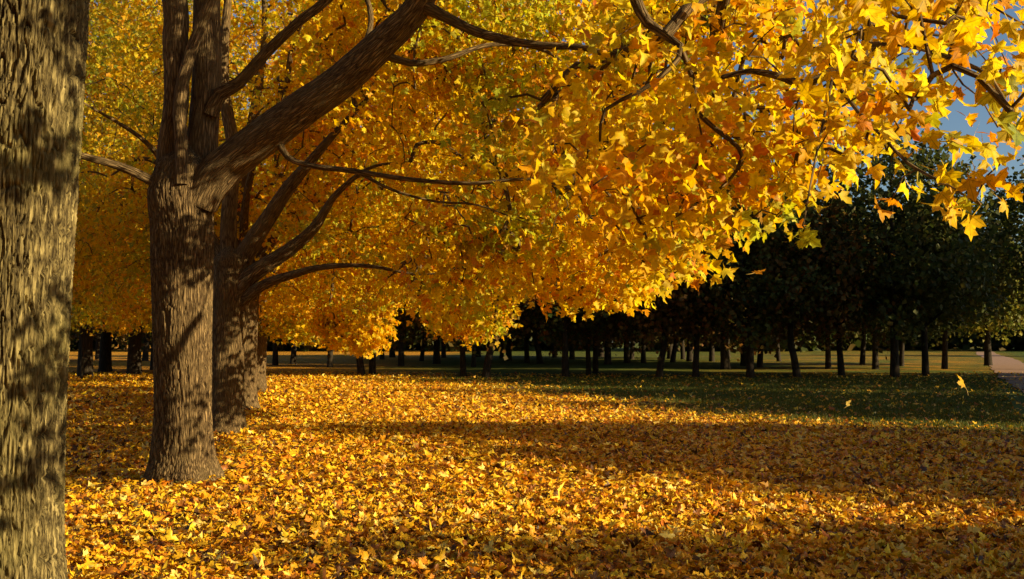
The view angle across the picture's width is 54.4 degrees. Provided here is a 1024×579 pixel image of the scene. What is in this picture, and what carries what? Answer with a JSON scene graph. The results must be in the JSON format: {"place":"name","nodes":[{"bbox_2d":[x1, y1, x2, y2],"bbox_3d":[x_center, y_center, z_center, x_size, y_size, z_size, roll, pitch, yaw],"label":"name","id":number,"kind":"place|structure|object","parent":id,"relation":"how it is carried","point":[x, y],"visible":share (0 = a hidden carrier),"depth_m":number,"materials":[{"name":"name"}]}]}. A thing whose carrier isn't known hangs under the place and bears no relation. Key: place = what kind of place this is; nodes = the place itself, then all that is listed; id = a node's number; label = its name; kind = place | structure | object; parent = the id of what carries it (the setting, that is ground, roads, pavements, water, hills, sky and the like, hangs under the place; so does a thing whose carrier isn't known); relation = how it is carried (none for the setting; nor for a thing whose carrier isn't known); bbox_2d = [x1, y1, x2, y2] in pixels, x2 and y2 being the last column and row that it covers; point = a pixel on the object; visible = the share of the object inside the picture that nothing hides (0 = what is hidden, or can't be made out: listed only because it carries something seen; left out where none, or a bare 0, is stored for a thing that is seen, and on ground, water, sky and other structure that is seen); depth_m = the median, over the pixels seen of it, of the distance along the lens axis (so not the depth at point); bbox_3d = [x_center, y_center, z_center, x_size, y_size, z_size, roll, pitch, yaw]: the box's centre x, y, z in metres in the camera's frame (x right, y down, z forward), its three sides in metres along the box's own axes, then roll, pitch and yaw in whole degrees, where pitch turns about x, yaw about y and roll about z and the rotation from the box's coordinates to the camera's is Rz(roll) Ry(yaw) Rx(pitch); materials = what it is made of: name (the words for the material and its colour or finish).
{"place":"outdoors","nodes":[
{"label":"outdoors","id":0,"kind":"place"},
{"bbox_2d":[65,343,1023,578],"bbox_3d":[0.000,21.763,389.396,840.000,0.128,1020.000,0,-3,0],"label":"ground","id":1,"kind":"structure","parent":0,"point":[970,361],"depth_m":50.24,"materials":[{"name":"green plant"}]},
{"bbox_2d":[80,322,83,379],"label":"young tree","id":2,"kind":"object","parent":1,"relation":"on","point":[82,358],"visible":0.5,"depth_m":40.88,"materials":[{"name":"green plant"}]},
{"bbox_2d":[70,321,100,347],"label":"park tree","id":3,"kind":"object","parent":1,"relation":"on","point":[72,337],"depth_m":78.30,"materials":[{"name":"green plant"}]},
{"bbox_2d":[70,326,128,359],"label":"park tree","id":4,"kind":"object","parent":1,"relation":"on","point":[98,335],"visible":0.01,"depth_m":85.98,"materials":[{"name":"green plant"}]},
{"bbox_2d":[71,0,160,371],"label":"maple tree","id":5,"kind":"object","parent":1,"relation":"on","point":[105,357],"depth_m":52.66,"materials":[{"name":"yellow plant"}]},
{"bbox_2d":[94,321,151,360],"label":"park tree","id":6,"kind":"object","parent":1,"relation":"on","point":[145,354],"visible":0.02,"depth_m":80.11,"materials":[{"name":"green plant"}]},
{"bbox_2d":[71,0,191,376],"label":"maple tree","id":7,"kind":"object","parent":1,"relation":"on","point":[88,355],"visible":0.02,"depth_m":41.97,"materials":[{"name":"yellow plant"}]},
{"bbox_2d":[71,0,249,374],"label":"maple tree","id":8,"kind":"object","parent":1,"relation":"on","point":[134,364],"visible":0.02,"depth_m":46.07,"materials":[{"name":"yellow plant"}]},
{"bbox_2d":[71,0,279,369],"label":"maple tree","id":9,"kind":"object","parent":1,"relation":"on","point":[151,362],"depth_m":54.63,"materials":[{"name":"plant"}]},
{"bbox_2d":[71,0,297,326],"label":"maple tree","id":10,"kind":"object","parent":1,"relation":"on","point":[103,93],"depth_m":47.88,"materials":[{"name":"yellow plant"}]},
{"bbox_2d":[71,6,417,338],"bbox_3d":[-10.223,-3.596,39.427,13.880,14.659,14.570,2,-3,-32],"label":"maple tree","id":11,"kind":"object","parent":1,"relation":"on","point":[120,323],"visible":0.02,"depth_m":36.91,"materials":[{"name":"yellow plant"}]},
{"bbox_2d":[268,284,284,364],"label":"park tree","id":12,"kind":"object","parent":1,"relation":"on","point":[275,355],"visible":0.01,"depth_m":66.36,"materials":[{"name":"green plant"}]},
{"bbox_2d":[71,0,490,391],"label":"maple tree","id":13,"kind":"object","parent":1,"relation":"on","point":[263,331],"visible":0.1,"depth_m":29.25,"materials":[{"name":"yellow plant"}]},
{"bbox_2d":[267,337,296,363],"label":"park tree","id":14,"kind":"object","parent":1,"relation":"on","point":[293,354],"depth_m":70.44,"materials":[{"name":"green plant"}]},
{"bbox_2d":[71,0,529,409],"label":"maple tree","id":15,"kind":"object","parent":1,"relation":"on","point":[356,337],"visible":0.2,"depth_m":23.61,"materials":[{"name":"yellow plant"}]},
{"bbox_2d":[284,262,332,366],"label":"park tree","id":16,"kind":"object","parent":1,"relation":"on","point":[330,361],"depth_m":61.14,"materials":[{"name":"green plant"}]},
{"bbox_2d":[282,190,420,375],"bbox_3d":[-7.044,-0.744,46.445,7.450,9.864,8.584,1,-3,-11],"label":"park tree","id":17,"kind":"object","parent":1,"relation":"on","point":[360,365],"depth_m":45.91,"materials":[{"name":"green plant"}]},
{"bbox_2d":[79,0,645,433],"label":"maple tree","id":18,"kind":"object","parent":1,"relation":"on","point":[238,285],"visible":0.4,"depth_m":17.22,"materials":[{"name":"yellow plant"}]},
{"bbox_2d":[307,217,418,373],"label":"park tree","id":19,"kind":"object","parent":1,"relation":"on","point":[372,365],"depth_m":46.23,"materials":[{"name":"green plant"}]},
{"bbox_2d":[379,326,416,358],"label":"park tree","id":20,"kind":"object","parent":1,"relation":"on","point":[381,356],"depth_m":86.00,"materials":[{"name":"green plant"}]},
{"bbox_2d":[389,328,421,357],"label":"park tree","id":21,"kind":"object","parent":1,"relation":"on","point":[392,352],"depth_m":96.74,"materials":[{"name":"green plant"}]},
{"bbox_2d":[382,175,432,365],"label":"park tree","id":22,"kind":"object","parent":1,"relation":"on","point":[400,353],"depth_m":62.77,"materials":[{"name":"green plant"}]},
{"bbox_2d":[390,319,430,360],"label":"park tree","id":23,"kind":"object","parent":1,"relation":"on","point":[422,353],"visible":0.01,"depth_m":80.08,"materials":[{"name":"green plant"}]},
{"bbox_2d":[394,194,459,363],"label":"park tree","id":24,"kind":"object","parent":1,"relation":"on","point":[436,351],"visible":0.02,"depth_m":70.26,"materials":[{"name":"green plant"}]},
{"bbox_2d":[441,339,445,357],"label":"park tree","id":25,"kind":"object","parent":1,"relation":"on","point":[443,352],"depth_m":96.85,"materials":[{"name":"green plant"}]},
{"bbox_2d":[420,321,475,366],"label":"park tree","id":26,"kind":"object","parent":1,"relation":"on","point":[473,361],"visible":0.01,"depth_m":61.17,"materials":[{"name":"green plant"}]},
{"bbox_2d":[394,217,533,375],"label":"park tree","id":27,"kind":"object","parent":1,"relation":"on","point":[463,370],"depth_m":45.50,"materials":[{"name":"green plant"}]},
{"bbox_2d":[454,334,496,356],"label":"park tree","id":28,"kind":"object","parent":1,"relation":"on","point":[478,349],"visible":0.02,"depth_m":101.02,"materials":[{"name":"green plant"}]},
{"bbox_2d":[415,210,564,376],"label":"park tree","id":29,"kind":"object","parent":1,"relation":"on","point":[486,371],"visible":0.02,"depth_m":44.24,"materials":[{"name":"green plant"}]},
{"bbox_2d":[499,339,503,357],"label":"park tree","id":30,"kind":"object","parent":1,"relation":"on","point":[501,354],"depth_m":92.91,"materials":[{"name":"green plant"}]},
{"bbox_2d":[0,0,1023,578],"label":"maple tree","id":31,"kind":"object","parent":1,"relation":"on","point":[42,64],"visible":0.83,"depth_m":5.32,"materials":[{"name":"yellow plant"}]},
{"bbox_2d":[81,0,952,484],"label":"maple tree","id":32,"kind":"object","parent":1,"relation":"on","point":[657,174],"visible":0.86,"depth_m":10.96,"materials":[{"name":"yellow plant"}]},
{"bbox_2d":[483,324,553,360],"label":"park tree","id":33,"kind":"object","parent":1,"relation":"on","point":[509,344],"visible":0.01,"depth_m":80.12,"materials":[{"name":"green plant"}]},
{"bbox_2d":[495,313,550,362],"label":"park tree","id":34,"kind":"object","parent":1,"relation":"on","point":[526,354],"visible":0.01,"depth_m":72.50,"materials":[{"name":"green plant"}]},
{"bbox_2d":[64,369,1023,578],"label":"fallen leaves","id":35,"kind":"object","parent":1,"relation":"on","point":[514,512],"visible":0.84,"depth_m":10.15,"materials":[{"name":"yellow plant"}]},
{"bbox_2d":[531,328,556,357],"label":"park tree","id":36,"kind":"object","parent":1,"relation":"on","point":[553,356],"depth_m":96.85,"materials":[{"name":"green plant"}]},
{"bbox_2d":[506,309,585,363],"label":"park tree","id":37,"kind":"object","parent":1,"relation":"on","point":[539,358],"visible":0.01,"depth_m":70.50,"materials":[{"name":"green plant"}]},
{"bbox_2d":[70,293,1023,351],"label":"wood","id":38,"kind":"object","parent":1,"relation":"on","point":[956,340],"visible":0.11,"depth_m":159.74,"materials":[{"name":"green plant"}]},
{"bbox_2d":[542,215,601,359],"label":"park tree","id":39,"kind":"object","parent":1,"relation":"on","point":[571,353],"depth_m":86.05,"materials":[{"name":"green plant"}]},
{"bbox_2d":[504,197,641,376],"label":"park tree","id":40,"kind":"object","parent":1,"relation":"on","point":[563,325],"visible":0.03,"depth_m":44.68,"materials":[{"name":"green plant"}]},
{"bbox_2d":[533,229,643,374],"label":"park tree","id":41,"kind":"object","parent":1,"relation":"on","point":[587,337],"visible":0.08,"depth_m":47.10,"materials":[{"name":"green plant"}]},
{"bbox_2d":[534,296,656,372],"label":"park tree","id":42,"kind":"object","parent":1,"relation":"on","point":[595,367],"visible":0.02,"depth_m":50.47,"materials":[{"name":"green plant"}]},
{"bbox_2d":[579,336,623,356],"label":"park tree","id":43,"kind":"object","parent":1,"relation":"on","point":[600,352],"depth_m":100.93,"materials":[{"name":"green plant"}]},
{"bbox_2d":[562,214,657,364],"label":"park tree","id":44,"kind":"object","parent":1,"relation":"on","point":[607,357],"visible":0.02,"depth_m":68.31,"materials":[{"name":"green plant"}]},
{"bbox_2d":[599,325,657,359],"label":"park tree","id":45,"kind":"object","parent":1,"relation":"on","point":[631,355],"depth_m":85.98,"materials":[{"name":"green plant"}]},
{"bbox_2d":[619,324,656,362],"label":"park tree","id":46,"kind":"object","parent":1,"relation":"on","point":[643,356],"depth_m":72.60,"materials":[{"name":"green plant"}]},
{"bbox_2d":[611,318,674,362],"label":"park tree","id":47,"kind":"object","parent":1,"relation":"on","point":[627,357],"visible":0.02,"depth_m":72.48,"materials":[{"name":"green plant"}]},
{"bbox_2d":[582,235,745,376],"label":"park tree","id":48,"kind":"object","parent":1,"relation":"on","point":[652,338],"visible":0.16,"depth_m":43.73,"materials":[{"name":"green plant"}]},
{"bbox_2d":[637,321,707,361],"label":"park tree","id":49,"kind":"object","parent":1,"relation":"on","point":[673,354],"visible":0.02,"depth_m":74.93,"materials":[{"name":"green plant"}]},
{"bbox_2d":[645,325,708,358],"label":"park tree","id":50,"kind":"object","parent":1,"relation":"on","point":[669,351],"visible":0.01,"depth_m":89.29,"materials":[{"name":"green plant"}]},
{"bbox_2d":[680,339,685,358],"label":"park tree","id":51,"kind":"object","parent":1,"relation":"on","point":[682,350],"depth_m":86.14,"materials":[{"name":"brown plant"}]},
{"bbox_2d":[656,323,714,361],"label":"park tree","id":52,"kind":"object","parent":1,"relation":"on","point":[689,357],"visible":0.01,"depth_m":77.38,"materials":[{"name":"brown plant"}]},
{"bbox_2d":[624,206,763,376],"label":"park tree","id":53,"kind":"object","parent":1,"relation":"on","point":[695,366],"visible":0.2,"depth_m":43.53,"materials":[{"name":"green plant"}]},
{"bbox_2d":[709,338,714,361],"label":"park tree","id":54,"kind":"object","parent":1,"relation":"on","point":[711,353],"depth_m":77.43,"materials":[{"name":"brown plant"}]},
{"bbox_2d":[668,163,804,369],"bbox_3d":[11.506,-1.850,56.582,10.196,13.083,10.977,-3,-4,44],"label":"park tree","id":55,"kind":"object","parent":1,"relation":"on","point":[724,360],"visible":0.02,"depth_m":56.54,"materials":[{"name":"green plant"}]},
{"bbox_2d":[688,323,812,365],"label":"park tree","id":56,"kind":"object","parent":1,"relation":"on","point":[743,357],"depth_m":64.43,"materials":[{"name":"green plant"}]},
{"bbox_2d":[679,192,848,377],"bbox_3d":[10.680,-0.896,44.077,8.051,9.872,6.998,-1,-3,18],"label":"park tree","id":57,"kind":"object","parent":1,"relation":"on","point":[753,327],"visible":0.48,"depth_m":42.45,"materials":[{"name":"green plant"}]},
{"bbox_2d":[732,322,806,366],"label":"park tree","id":58,"kind":"object","parent":1,"relation":"on","point":[760,358],"visible":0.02,"depth_m":61.13,"materials":[{"name":"green plant"}]},
{"bbox_2d":[775,331,813,361],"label":"park tree","id":59,"kind":"object","parent":1,"relation":"on","point":[778,358],"visible":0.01,"depth_m":77.47,"materials":[{"name":"brown plant"}]},
{"bbox_2d":[722,165,877,376],"bbox_3d":[12.847,-0.821,45.121,7.320,9.913,8.227,-2,-3,32],"label":"park tree","id":60,"kind":"object","parent":1,"relation":"on","point":[846,254],"visible":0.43,"depth_m":43.33,"materials":[{"name":"green plant"}]},
{"bbox_2d":[785,189,873,368],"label":"park tree","id":61,"kind":"object","parent":1,"relation":"on","point":[828,359],"depth_m":56.65,"materials":[{"name":"green plant"}]},
{"bbox_2d":[762,189,931,375],"bbox_3d":[15.697,-0.187,47.145,8.084,8.804,7.109,-2,-4,35],"label":"park tree","id":62,"kind":"object","parent":1,"relation":"on","point":[841,338],"visible":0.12,"depth_m":45.88,"materials":[{"name":"green plant"}]},
{"bbox_2d":[835,322,883,364],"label":"park tree","id":63,"kind":"object","parent":1,"relation":"on","point":[862,351],"visible":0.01,"depth_m":68.27,"materials":[{"name":"brown plant"}]},
{"bbox_2d":[848,188,937,368],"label":"park tree","id":64,"kind":"object","parent":1,"relation":"on","point":[875,361],"visible":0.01,"depth_m":55.99,"materials":[{"name":"green plant"}]},
{"bbox_2d":[869,238,928,365],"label":"park tree","id":65,"kind":"object","parent":1,"relation":"on","point":[901,356],"visible":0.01,"depth_m":62.73,"materials":[{"name":"brown plant"}]},
{"bbox_2d":[807,115,1009,376],"bbox_3d":[17.392,-2.054,44.960,9.127,12.304,7.901,-1,-3,24],"label":"park tree","id":66,"kind":"object","parent":1,"relation":"on","point":[892,268],"visible":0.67,"depth_m":43.28,"materials":[{"name":"green plant"}]},
{"bbox_2d":[846,162,1011,375],"bbox_3d":[19.156,-0.852,46.766,7.712,10.027,6.773,0,-3,6],"label":"park tree","id":67,"kind":"object","parent":1,"relation":"on","point":[945,312],"visible":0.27,"depth_m":45.59,"materials":[{"name":"green plant"}]},
{"bbox_2d":[915,206,1014,368],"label":"park tree","id":68,"kind":"object","parent":1,"relation":"on","point":[945,339],"visible":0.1,"depth_m":55.84,"materials":[{"name":"green plant"}]},
{"bbox_2d":[942,231,1023,365],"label":"lime tree","id":69,"kind":"object","parent":1,"relation":"on","point":[987,329],"visible":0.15,"depth_m":64.81,"materials":[{"name":"green plant"}]},
{"bbox_2d":[960,155,1023,306],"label":"park tree","id":70,"kind":"object","parent":1,"relation":"on","point":[1009,260],"visible":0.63,"depth_m":54.32,"materials":[{"name":"green plant"}]},
{"bbox_2d":[84,0,1023,242],"label":"sky","id":71,"kind":"structure","parent":0,"point":[956,121],"materials":[{"name":"blue"}]},
{"bbox_2d":[385,375,1023,436],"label":"grass","id":72,"kind":"structure","parent":0,"point":[940,415],"depth_m":28.11,"materials":[{"name":"green plant"}]},
{"bbox_2d":[746,269,764,274],"bbox_3d":[1.967,-0.144,8.021,0.129,0.052,0.122,-2,-3,32],"label":"falling leaf","id":73,"kind":"object","parent":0,"point":[758,272],"visible":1,"depth_m":8.02,"materials":[{"name":"brown plant"}]},
{"bbox_2d":[957,375,968,395],"bbox_3d":[3.737,0.794,8.298,0.112,0.177,0.118,0,-3,0],"label":"falling leaf","id":74,"kind":"object","parent":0,"point":[961,382],"visible":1,"depth_m":8.27,"materials":[{"name":"yellow plant"}]},
{"bbox_2d":[976,352,1023,391],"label":"path","id":75,"kind":"structure","parent":0,"point":[1004,365],"depth_m":60.04,"materials":[{"name":"beige gravel"}]}
]}

